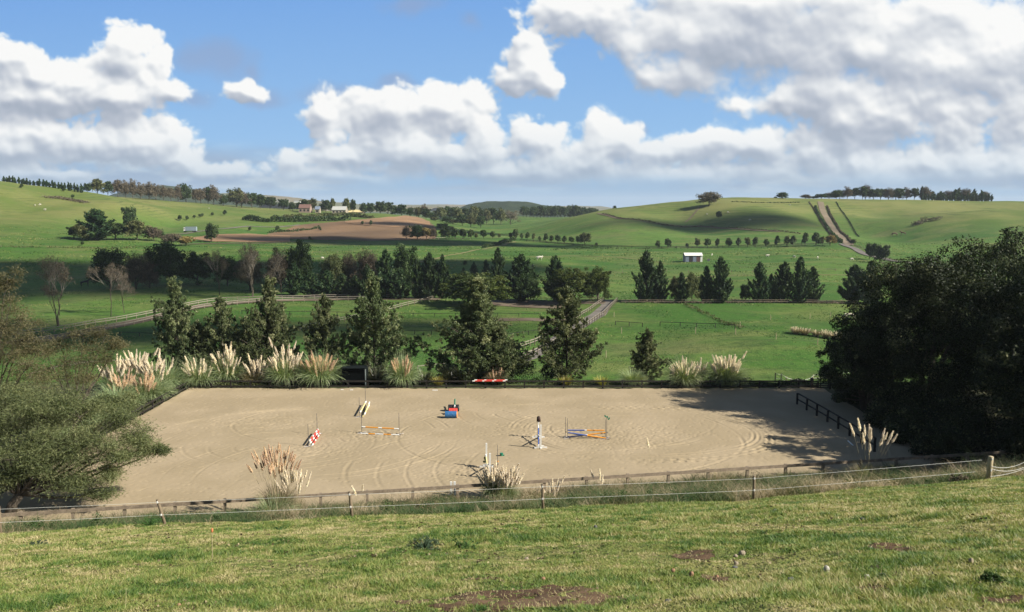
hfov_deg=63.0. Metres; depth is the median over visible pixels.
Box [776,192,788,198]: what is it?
tree
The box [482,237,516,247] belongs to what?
hedge
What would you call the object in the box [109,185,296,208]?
hills
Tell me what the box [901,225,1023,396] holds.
tree
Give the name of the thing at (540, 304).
arena yard
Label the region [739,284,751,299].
tree
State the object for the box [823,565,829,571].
stone
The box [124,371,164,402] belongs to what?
pampas grass
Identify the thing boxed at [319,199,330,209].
tree
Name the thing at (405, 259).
tree
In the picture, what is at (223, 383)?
hedge
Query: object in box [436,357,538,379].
hedge
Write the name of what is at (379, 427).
jump pole
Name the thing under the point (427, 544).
weed
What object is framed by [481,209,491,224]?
tree
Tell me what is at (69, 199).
hedge
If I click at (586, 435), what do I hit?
jump pole
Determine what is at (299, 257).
tree
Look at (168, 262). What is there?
tree
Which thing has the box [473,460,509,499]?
pampas grass
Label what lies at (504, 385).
fence
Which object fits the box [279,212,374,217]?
hedge
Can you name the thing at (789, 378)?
fence
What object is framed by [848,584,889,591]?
bare soil
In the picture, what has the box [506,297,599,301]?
fence
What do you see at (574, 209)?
tree
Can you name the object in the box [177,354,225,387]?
pampas grass
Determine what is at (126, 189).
tree
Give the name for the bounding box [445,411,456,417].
barrel
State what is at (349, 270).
tree
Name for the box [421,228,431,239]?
tree
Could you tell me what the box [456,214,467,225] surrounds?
tree
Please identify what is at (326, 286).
tree
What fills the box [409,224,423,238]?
tree
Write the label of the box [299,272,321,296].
tree
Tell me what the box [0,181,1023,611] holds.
ground
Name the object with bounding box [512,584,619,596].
bare soil
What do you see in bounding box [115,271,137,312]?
bare tree
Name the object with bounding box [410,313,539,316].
fence
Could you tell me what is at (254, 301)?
race track
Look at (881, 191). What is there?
tree
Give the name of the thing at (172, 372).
pampas grass
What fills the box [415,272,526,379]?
tree
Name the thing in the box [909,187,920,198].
tree
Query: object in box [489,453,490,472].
jump stand
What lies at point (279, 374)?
pampas grass
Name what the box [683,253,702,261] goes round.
shed
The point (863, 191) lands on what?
tree
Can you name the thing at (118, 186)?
tree
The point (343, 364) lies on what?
hedge
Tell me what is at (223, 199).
tree
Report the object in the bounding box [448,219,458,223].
tree
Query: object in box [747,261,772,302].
tree
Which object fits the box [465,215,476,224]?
tree
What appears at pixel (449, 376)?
flax bush
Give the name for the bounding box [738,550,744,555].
stone
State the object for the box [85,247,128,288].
tree
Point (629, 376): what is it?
pampas grass
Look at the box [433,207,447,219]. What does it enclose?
tree
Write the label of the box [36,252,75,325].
bare tree
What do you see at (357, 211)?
shed
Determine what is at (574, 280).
tree
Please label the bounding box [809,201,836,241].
hedge
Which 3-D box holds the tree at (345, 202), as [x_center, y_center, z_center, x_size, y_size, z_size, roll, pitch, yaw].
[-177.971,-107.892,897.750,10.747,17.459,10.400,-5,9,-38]
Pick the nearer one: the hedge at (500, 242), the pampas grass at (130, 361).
the pampas grass at (130, 361)
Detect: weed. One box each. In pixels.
[29,540,48,545]
[135,514,160,526]
[406,535,440,549]
[452,538,477,549]
[980,570,1006,582]
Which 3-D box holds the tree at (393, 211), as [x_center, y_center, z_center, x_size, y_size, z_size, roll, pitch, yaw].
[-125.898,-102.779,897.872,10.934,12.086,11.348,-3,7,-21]
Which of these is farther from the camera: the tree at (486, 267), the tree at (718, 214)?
the tree at (718, 214)
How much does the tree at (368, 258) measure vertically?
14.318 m
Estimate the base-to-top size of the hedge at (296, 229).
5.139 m
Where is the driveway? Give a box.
[525,300,612,360]
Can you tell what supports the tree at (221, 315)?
on the ground at (872, 221)
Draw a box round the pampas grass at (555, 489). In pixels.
[539,476,564,497]
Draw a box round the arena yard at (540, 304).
[490,300,560,307]
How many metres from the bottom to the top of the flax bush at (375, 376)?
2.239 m
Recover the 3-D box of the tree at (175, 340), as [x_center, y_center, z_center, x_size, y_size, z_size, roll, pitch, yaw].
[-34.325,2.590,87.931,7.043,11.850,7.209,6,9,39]
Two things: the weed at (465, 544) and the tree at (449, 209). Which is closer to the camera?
the weed at (465, 544)
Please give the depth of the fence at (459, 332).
176.70 m
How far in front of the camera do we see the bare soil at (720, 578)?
11.55 m
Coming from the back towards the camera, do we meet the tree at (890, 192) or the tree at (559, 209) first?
the tree at (559, 209)
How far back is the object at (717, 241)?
483.32 m
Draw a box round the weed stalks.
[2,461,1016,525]
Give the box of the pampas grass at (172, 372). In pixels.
[143,354,191,389]
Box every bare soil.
[393,585,626,611]
[395,599,433,604]
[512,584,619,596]
[554,592,611,605]
[671,549,714,559]
[701,574,730,580]
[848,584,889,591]
[868,542,913,553]
[978,595,1023,603]
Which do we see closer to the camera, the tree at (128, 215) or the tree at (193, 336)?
the tree at (193, 336)
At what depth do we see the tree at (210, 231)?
477.66 m
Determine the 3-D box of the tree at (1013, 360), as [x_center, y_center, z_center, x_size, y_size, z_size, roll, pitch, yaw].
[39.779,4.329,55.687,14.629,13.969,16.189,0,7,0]
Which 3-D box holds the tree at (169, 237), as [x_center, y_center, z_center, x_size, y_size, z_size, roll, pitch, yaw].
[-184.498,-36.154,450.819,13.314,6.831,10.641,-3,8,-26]
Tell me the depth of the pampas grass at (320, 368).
82.80 m
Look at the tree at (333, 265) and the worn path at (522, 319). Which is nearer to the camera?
the worn path at (522, 319)
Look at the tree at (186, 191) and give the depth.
809.97 m
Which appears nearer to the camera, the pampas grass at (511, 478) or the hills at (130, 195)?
the pampas grass at (511, 478)
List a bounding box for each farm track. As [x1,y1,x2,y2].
[182,224,298,233]
[193,239,449,243]
[818,201,852,244]
[838,243,911,262]
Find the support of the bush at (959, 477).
on the ground at (872, 221)
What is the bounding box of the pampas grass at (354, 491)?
[351,484,366,506]
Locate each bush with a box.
[128,374,180,401]
[367,363,388,384]
[379,364,392,382]
[411,367,440,384]
[430,375,448,384]
[438,363,462,382]
[449,365,480,384]
[494,374,508,384]
[557,374,573,384]
[593,375,608,384]
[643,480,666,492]
[733,469,764,485]
[948,473,969,481]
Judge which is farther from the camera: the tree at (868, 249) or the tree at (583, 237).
the tree at (583, 237)
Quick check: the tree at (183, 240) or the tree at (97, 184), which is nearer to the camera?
the tree at (183, 240)
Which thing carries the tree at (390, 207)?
on the ground at (872, 221)
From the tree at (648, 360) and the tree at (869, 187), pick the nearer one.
the tree at (648, 360)
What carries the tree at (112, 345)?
on the ground at (872, 221)
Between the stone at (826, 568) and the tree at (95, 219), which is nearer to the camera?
the stone at (826, 568)
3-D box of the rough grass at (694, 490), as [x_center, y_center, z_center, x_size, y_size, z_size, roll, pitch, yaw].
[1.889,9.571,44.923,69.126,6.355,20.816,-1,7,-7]
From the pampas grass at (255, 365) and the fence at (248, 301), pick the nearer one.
the pampas grass at (255, 365)
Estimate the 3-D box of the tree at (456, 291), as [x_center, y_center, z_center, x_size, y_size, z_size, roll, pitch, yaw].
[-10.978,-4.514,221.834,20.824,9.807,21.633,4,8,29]
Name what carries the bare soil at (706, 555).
on the ground at (872, 221)
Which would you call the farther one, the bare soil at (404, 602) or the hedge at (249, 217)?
the hedge at (249, 217)
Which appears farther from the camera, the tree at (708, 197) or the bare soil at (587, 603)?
the tree at (708, 197)
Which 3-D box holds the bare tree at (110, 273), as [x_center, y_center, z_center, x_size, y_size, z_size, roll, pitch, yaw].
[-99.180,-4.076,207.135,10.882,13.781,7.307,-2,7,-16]
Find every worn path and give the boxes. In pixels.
[420,241,516,262]
[492,318,565,321]
[543,256,663,262]
[679,274,838,278]
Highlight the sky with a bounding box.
[0,0,1023,207]
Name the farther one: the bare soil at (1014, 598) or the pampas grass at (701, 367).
the pampas grass at (701, 367)
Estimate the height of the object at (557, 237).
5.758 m
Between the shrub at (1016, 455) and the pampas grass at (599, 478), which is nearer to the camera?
the pampas grass at (599, 478)
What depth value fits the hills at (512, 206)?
1784.75 m
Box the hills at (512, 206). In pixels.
[439,201,568,218]
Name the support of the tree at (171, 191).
on the ground at (872, 221)
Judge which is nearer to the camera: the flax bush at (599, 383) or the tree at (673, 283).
the flax bush at (599, 383)
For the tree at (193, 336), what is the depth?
87.06 m
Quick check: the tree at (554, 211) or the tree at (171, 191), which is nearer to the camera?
the tree at (171, 191)
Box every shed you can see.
[348,210,364,213]
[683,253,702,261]
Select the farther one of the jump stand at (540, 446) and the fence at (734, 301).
the fence at (734, 301)
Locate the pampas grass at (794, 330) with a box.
[790,326,804,333]
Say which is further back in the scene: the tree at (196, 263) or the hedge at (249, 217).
the hedge at (249, 217)
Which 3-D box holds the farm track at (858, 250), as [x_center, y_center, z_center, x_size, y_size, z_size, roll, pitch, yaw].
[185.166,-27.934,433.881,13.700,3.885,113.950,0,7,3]
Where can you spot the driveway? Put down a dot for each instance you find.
(604, 306)
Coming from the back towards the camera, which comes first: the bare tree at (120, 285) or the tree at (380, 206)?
the tree at (380, 206)
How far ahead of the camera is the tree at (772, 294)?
231.01 m
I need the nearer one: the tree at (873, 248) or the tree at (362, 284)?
the tree at (362, 284)
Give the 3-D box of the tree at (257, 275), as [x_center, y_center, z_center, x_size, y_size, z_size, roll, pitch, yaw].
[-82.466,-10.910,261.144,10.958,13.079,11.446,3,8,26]
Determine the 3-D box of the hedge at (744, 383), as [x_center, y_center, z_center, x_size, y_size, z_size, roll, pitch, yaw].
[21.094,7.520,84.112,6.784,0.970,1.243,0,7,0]
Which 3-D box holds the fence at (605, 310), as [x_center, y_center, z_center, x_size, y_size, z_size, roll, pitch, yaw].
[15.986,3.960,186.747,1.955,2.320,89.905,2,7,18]
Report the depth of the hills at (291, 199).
3212.62 m
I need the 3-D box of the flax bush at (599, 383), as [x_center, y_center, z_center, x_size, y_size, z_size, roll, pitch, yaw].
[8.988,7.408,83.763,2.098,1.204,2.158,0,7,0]
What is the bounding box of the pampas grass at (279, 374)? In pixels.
[258,337,308,385]
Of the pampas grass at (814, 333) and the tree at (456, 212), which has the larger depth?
the tree at (456, 212)
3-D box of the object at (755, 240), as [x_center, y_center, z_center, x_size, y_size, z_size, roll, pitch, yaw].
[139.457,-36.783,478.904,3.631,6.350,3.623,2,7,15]
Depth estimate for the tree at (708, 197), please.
695.13 m
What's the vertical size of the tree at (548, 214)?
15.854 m
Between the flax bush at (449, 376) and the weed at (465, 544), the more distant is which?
the flax bush at (449, 376)
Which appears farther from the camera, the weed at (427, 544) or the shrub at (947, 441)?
the shrub at (947, 441)
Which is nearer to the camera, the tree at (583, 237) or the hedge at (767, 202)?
the tree at (583, 237)
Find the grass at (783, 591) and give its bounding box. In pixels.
[0,474,1023,611]
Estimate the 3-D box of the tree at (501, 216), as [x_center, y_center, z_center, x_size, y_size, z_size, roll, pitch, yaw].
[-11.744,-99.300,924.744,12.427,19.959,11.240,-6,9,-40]
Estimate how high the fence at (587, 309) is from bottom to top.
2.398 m
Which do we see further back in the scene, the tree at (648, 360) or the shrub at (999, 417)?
the tree at (648, 360)
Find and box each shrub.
[831,383,867,404]
[861,388,915,430]
[879,403,938,444]
[905,422,974,462]
[966,371,1023,444]
[981,424,1023,461]
[998,453,1023,463]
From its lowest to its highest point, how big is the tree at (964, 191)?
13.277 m
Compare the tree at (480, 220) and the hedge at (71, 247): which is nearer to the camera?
the hedge at (71, 247)
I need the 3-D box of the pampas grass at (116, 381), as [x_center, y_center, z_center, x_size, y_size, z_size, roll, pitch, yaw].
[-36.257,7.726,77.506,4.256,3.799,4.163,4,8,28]
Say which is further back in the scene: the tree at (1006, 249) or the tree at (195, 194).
the tree at (195, 194)
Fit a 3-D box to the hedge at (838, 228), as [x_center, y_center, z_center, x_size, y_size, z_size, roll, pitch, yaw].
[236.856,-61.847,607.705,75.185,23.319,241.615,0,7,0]
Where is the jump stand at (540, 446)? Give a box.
[534,425,546,448]
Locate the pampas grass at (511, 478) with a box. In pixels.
[489,463,524,499]
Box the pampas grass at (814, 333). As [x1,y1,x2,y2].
[809,328,823,336]
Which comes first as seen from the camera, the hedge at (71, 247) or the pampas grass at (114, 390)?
the pampas grass at (114, 390)
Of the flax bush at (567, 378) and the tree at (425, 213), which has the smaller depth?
the flax bush at (567, 378)
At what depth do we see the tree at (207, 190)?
830.92 m
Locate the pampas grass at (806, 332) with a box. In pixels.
[799,326,814,334]
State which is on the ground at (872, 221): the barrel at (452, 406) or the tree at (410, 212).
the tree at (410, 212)
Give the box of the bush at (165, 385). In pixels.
[128,374,180,401]
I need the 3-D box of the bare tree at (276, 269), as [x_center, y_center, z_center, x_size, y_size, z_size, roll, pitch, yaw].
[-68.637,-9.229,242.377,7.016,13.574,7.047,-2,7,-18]
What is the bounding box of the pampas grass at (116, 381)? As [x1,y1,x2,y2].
[101,367,135,392]
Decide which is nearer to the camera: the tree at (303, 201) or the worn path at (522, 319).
the worn path at (522, 319)
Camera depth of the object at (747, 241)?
478.67 m
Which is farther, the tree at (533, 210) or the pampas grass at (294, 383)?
the tree at (533, 210)
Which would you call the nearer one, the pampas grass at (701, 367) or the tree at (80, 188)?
the pampas grass at (701, 367)
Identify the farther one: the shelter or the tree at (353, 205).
the tree at (353, 205)
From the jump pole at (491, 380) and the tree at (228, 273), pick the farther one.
the tree at (228, 273)
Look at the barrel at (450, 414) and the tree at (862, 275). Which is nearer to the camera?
the barrel at (450, 414)
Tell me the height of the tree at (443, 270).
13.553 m
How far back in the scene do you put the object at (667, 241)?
478.16 m
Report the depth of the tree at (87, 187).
710.30 m
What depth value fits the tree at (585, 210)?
1119.77 m
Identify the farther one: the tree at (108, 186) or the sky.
the sky
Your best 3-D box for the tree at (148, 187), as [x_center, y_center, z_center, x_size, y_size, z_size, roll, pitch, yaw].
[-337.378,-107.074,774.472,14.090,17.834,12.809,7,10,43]
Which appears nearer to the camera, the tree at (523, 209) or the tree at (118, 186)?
the tree at (118, 186)
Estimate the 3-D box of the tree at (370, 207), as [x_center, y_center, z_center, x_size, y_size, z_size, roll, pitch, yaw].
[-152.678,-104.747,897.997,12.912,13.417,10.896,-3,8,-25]
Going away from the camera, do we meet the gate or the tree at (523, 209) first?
the gate
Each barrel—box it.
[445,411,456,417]
[448,404,458,410]
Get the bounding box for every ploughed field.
[193,234,289,241]
[267,219,435,239]
[345,215,429,226]
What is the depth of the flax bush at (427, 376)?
84.07 m
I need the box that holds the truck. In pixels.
[183,227,196,231]
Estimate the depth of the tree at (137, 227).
461.28 m
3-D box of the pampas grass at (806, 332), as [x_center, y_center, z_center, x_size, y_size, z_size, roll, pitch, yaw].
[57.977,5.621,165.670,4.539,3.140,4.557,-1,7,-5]
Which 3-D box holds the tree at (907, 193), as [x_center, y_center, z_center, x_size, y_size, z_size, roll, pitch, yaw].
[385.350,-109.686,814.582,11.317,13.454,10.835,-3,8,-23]
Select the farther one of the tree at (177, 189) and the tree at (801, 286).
the tree at (177, 189)
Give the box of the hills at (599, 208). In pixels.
[406,204,611,210]
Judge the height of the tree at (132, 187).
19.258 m
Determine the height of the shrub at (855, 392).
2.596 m
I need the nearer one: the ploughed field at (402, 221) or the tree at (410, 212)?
the ploughed field at (402, 221)
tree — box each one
[0,263,63,413]
[0,374,176,512]
[21,320,131,445]
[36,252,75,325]
[66,227,75,237]
[70,223,89,239]
[73,208,117,239]
[79,183,82,192]
[82,183,92,191]
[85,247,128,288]
[85,262,133,315]
[89,178,106,192]
[100,181,112,193]
[101,222,127,239]
[110,178,124,194]
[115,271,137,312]
[121,179,129,194]
[121,205,137,222]
[122,219,151,239]
[122,250,152,288]
[127,178,137,195]
[132,182,147,197]
[140,259,160,287]
[143,241,188,279]
[144,182,155,196]
[145,227,162,240]
[149,183,161,198]
[149,276,216,371]
[157,233,181,243]
[159,184,170,199]
[166,187,176,198]
[170,319,217,367]
[174,185,182,198]
[178,236,195,244]
[179,183,191,201]
[183,250,214,285]
[190,295,240,379]
[191,189,200,200]
[197,188,205,201]
[202,249,229,294]
[204,186,210,201]
[204,223,218,241]
[207,184,221,204]
[212,255,239,285]
[219,194,227,205]
[224,275,305,373]
[226,187,245,206]
[232,251,266,290]
[234,190,251,207]
[234,328,269,379]
[236,243,260,295]
[246,192,257,205]
[255,194,265,206]
[263,247,289,291]
[264,196,276,207]
[264,253,285,292]
[277,198,289,209]
[280,239,313,278]
[283,263,303,294]
[288,202,297,209]
[295,292,356,376]
[298,199,308,206]
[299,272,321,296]
[308,198,316,211]
[316,253,347,284]
[316,269,339,295]
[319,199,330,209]
[329,198,335,211]
[331,273,350,295]
[336,272,424,382]
[339,251,357,283]
[341,198,350,210]
[344,275,360,297]
[350,199,355,210]
[350,247,377,280]
[356,264,378,295]
[359,202,366,212]
[366,202,374,212]
[374,201,387,211]
[375,249,395,298]
[383,202,393,213]
[386,269,412,298]
[390,205,396,214]
[392,242,420,292]
[395,204,407,214]
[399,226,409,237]
[405,207,414,215]
[407,259,425,297]
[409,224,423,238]
[414,207,421,216]
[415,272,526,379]
[418,252,441,298]
[420,208,431,217]
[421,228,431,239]
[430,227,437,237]
[431,254,453,298]
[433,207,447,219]
[436,223,448,227]
[438,226,451,236]
[439,270,513,302]
[440,216,453,222]
[445,206,454,218]
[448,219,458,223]
[450,207,463,218]
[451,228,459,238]
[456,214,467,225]
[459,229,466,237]
[462,208,468,217]
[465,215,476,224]
[466,205,479,219]
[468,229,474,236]
[469,262,477,274]
[476,207,486,219]
[476,215,484,225]
[476,324,535,382]
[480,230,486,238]
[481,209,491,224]
[482,260,489,274]
[487,207,498,224]
[487,247,506,291]
[495,208,505,221]
[504,253,538,300]
[505,210,520,223]
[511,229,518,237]
[512,274,542,302]
[519,206,526,215]
[529,206,537,215]
[532,285,607,379]
[538,267,594,299]
[540,206,546,215]
[542,255,565,300]
[544,207,551,216]
[550,206,558,215]
[554,205,561,216]
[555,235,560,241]
[561,207,567,216]
[562,205,571,216]
[570,205,578,215]
[579,232,591,243]
[581,207,589,214]
[584,265,612,301]
[628,327,675,379]
[631,249,661,300]
[650,260,670,300]
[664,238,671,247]
[667,276,678,300]
[674,272,689,302]
[685,272,701,299]
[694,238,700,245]
[695,191,722,205]
[697,266,715,300]
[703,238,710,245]
[707,256,733,303]
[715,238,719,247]
[716,211,721,217]
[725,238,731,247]
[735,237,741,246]
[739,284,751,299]
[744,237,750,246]
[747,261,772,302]
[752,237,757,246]
[767,273,778,300]
[773,261,795,302]
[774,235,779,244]
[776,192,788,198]
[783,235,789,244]
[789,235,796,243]
[790,255,814,302]
[800,194,811,197]
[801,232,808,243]
[807,266,825,302]
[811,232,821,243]
[814,194,828,198]
[815,322,932,409]
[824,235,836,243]
[828,248,1021,408]
[830,190,842,198]
[837,264,868,302]
[841,186,852,197]
[851,187,858,195]
[855,260,884,303]
[857,186,867,198]
[864,184,872,198]
[864,243,872,256]
[867,188,882,198]
[870,243,878,256]
[874,245,883,260]
[876,188,885,199]
[880,244,890,259]
[883,187,894,199]
[893,188,906,198]
[901,187,910,199]
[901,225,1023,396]
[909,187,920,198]
[919,186,932,198]
[923,254,1023,415]
[943,191,952,196]
[959,188,971,195]
[973,293,1023,443]
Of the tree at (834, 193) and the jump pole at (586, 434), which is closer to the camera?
the jump pole at (586, 434)
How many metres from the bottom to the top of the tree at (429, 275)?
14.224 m
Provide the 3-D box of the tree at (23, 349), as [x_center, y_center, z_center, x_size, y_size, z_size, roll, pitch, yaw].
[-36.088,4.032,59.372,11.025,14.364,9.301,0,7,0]
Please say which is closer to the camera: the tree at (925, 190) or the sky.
the tree at (925, 190)
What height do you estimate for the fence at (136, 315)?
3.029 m
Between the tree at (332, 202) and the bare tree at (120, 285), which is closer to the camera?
the bare tree at (120, 285)
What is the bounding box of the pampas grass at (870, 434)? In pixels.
[846,418,897,477]
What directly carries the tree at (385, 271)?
on the ground at (872, 221)
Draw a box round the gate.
[810,377,830,388]
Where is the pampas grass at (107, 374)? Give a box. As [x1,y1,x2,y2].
[97,354,131,391]
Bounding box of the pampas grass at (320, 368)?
[290,348,344,384]
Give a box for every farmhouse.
[298,204,311,212]
[315,206,320,212]
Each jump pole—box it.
[361,433,398,435]
[362,426,398,429]
[472,380,504,381]
[474,379,506,380]
[568,430,603,430]
[568,432,604,437]
[568,432,605,438]
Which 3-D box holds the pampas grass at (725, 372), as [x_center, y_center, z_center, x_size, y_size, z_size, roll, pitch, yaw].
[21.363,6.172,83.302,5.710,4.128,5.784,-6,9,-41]
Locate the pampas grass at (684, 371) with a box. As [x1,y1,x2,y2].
[660,355,709,388]
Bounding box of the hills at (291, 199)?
[221,193,443,211]
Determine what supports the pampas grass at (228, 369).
on the ground at (872, 221)
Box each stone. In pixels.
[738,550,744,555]
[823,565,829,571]
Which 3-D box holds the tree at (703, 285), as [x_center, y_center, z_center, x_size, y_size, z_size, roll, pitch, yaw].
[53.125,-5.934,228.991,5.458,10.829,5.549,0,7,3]
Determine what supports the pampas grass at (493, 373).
on the ground at (872, 221)
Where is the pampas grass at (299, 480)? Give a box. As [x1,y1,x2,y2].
[274,467,313,512]
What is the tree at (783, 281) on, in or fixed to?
on the ground at (872, 221)
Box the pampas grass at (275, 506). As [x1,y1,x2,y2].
[239,491,303,513]
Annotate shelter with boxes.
[340,365,369,384]
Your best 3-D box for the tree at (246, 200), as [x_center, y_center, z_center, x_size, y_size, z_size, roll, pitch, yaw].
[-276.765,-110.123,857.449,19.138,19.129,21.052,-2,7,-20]
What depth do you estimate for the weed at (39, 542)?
22.78 m
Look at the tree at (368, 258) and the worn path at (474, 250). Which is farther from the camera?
the worn path at (474, 250)
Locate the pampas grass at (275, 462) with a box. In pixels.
[246,442,302,507]
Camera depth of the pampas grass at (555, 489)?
49.36 m
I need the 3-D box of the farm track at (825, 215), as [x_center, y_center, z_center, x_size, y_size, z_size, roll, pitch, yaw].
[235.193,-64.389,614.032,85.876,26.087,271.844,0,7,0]
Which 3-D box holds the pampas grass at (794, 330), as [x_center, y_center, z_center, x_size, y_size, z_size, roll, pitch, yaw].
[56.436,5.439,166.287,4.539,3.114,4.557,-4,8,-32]
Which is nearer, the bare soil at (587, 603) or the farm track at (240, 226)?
the bare soil at (587, 603)
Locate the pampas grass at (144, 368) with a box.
[134,349,174,386]
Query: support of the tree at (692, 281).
on the ground at (872, 221)
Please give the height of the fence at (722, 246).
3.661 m
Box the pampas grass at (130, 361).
[121,348,158,383]
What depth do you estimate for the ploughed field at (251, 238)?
524.14 m
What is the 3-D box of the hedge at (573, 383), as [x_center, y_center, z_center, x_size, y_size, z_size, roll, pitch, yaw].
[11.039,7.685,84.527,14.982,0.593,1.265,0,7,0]
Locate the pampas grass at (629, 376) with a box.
[617,364,650,384]
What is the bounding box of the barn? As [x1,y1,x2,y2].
[332,206,347,213]
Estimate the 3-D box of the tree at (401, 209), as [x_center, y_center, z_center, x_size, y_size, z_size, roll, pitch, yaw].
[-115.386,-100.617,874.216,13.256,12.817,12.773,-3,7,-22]
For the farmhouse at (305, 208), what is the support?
on the ground at (872, 221)
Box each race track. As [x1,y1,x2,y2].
[2,298,440,343]
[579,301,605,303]
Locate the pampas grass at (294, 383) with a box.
[274,359,307,384]
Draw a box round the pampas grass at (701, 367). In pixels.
[691,358,708,382]
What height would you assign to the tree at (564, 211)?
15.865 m
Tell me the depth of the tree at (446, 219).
823.17 m
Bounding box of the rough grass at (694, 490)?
[2,450,1023,532]
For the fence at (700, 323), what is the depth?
177.32 m
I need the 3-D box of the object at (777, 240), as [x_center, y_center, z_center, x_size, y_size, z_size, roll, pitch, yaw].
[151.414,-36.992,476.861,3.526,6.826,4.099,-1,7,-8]
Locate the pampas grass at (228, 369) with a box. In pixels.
[206,341,251,383]
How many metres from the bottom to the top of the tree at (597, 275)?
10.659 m
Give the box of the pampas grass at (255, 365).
[238,353,269,383]
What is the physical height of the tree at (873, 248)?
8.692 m
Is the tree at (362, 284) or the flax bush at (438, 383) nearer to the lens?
the flax bush at (438, 383)
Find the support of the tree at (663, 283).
on the ground at (872, 221)
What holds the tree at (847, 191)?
on the ground at (872, 221)
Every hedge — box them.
[0,245,149,248]
[37,395,142,447]
[42,195,87,203]
[212,382,266,387]
[242,213,351,221]
[262,373,341,383]
[266,358,350,379]
[267,225,319,232]
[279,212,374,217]
[369,375,551,383]
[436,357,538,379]
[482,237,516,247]
[548,379,676,384]
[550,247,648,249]
[602,213,799,233]
[625,300,856,303]
[683,303,744,328]
[694,377,753,384]
[731,201,799,202]
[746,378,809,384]
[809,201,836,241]
[814,205,842,242]
[826,205,853,243]
[836,202,859,236]
[911,216,942,225]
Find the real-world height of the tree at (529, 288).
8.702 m
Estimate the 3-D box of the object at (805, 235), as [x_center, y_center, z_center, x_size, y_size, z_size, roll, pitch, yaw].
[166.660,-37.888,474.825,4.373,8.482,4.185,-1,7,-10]
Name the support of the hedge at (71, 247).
on the ground at (872, 221)
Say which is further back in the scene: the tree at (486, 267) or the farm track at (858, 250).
the farm track at (858, 250)
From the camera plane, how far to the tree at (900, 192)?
802.40 m
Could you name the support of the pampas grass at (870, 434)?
on the ground at (872, 221)
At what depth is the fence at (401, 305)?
217.27 m
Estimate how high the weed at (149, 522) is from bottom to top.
0.502 m
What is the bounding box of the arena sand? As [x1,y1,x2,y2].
[0,388,953,524]
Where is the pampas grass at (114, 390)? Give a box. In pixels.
[88,379,145,407]
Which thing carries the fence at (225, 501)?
on the ground at (872, 221)
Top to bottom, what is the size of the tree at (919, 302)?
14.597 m
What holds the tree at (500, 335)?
on the ground at (872, 221)
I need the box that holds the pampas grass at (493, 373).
[483,366,507,384]
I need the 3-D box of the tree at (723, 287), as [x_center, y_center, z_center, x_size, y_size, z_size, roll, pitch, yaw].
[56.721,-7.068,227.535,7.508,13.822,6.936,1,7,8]
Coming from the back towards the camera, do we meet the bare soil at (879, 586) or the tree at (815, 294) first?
the tree at (815, 294)
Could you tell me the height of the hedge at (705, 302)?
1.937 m
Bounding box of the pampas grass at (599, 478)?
[590,469,606,492]
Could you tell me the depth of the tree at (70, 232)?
454.10 m
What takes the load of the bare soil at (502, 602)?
on the ground at (872, 221)
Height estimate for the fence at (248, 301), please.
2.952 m
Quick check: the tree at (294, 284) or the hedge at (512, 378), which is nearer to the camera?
the hedge at (512, 378)
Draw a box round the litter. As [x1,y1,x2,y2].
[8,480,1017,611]
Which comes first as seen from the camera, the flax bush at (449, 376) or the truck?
the flax bush at (449, 376)
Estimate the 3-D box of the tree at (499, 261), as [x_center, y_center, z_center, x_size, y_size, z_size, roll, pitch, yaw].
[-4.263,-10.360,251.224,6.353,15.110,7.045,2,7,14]
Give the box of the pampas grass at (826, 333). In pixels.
[816,330,832,337]
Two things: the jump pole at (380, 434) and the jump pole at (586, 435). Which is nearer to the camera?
the jump pole at (586, 435)
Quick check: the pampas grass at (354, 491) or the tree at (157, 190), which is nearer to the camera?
the pampas grass at (354, 491)
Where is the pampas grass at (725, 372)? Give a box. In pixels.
[702,350,752,386]
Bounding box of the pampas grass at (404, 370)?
[381,350,423,387]
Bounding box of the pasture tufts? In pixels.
[0,225,1018,381]
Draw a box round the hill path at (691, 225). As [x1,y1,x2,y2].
[597,213,779,231]
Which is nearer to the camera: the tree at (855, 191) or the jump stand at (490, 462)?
the jump stand at (490, 462)
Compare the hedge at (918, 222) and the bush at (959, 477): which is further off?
the hedge at (918, 222)
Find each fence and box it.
[0,456,1023,533]
[1,450,1014,522]
[17,294,412,334]
[18,296,364,342]
[68,382,188,451]
[191,380,818,388]
[242,310,314,312]
[303,296,431,326]
[405,329,539,337]
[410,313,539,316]
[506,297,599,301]
[520,297,604,346]
[524,239,815,247]
[525,297,617,354]
[621,299,857,303]
[670,322,734,327]
[774,372,848,382]
[796,393,876,451]

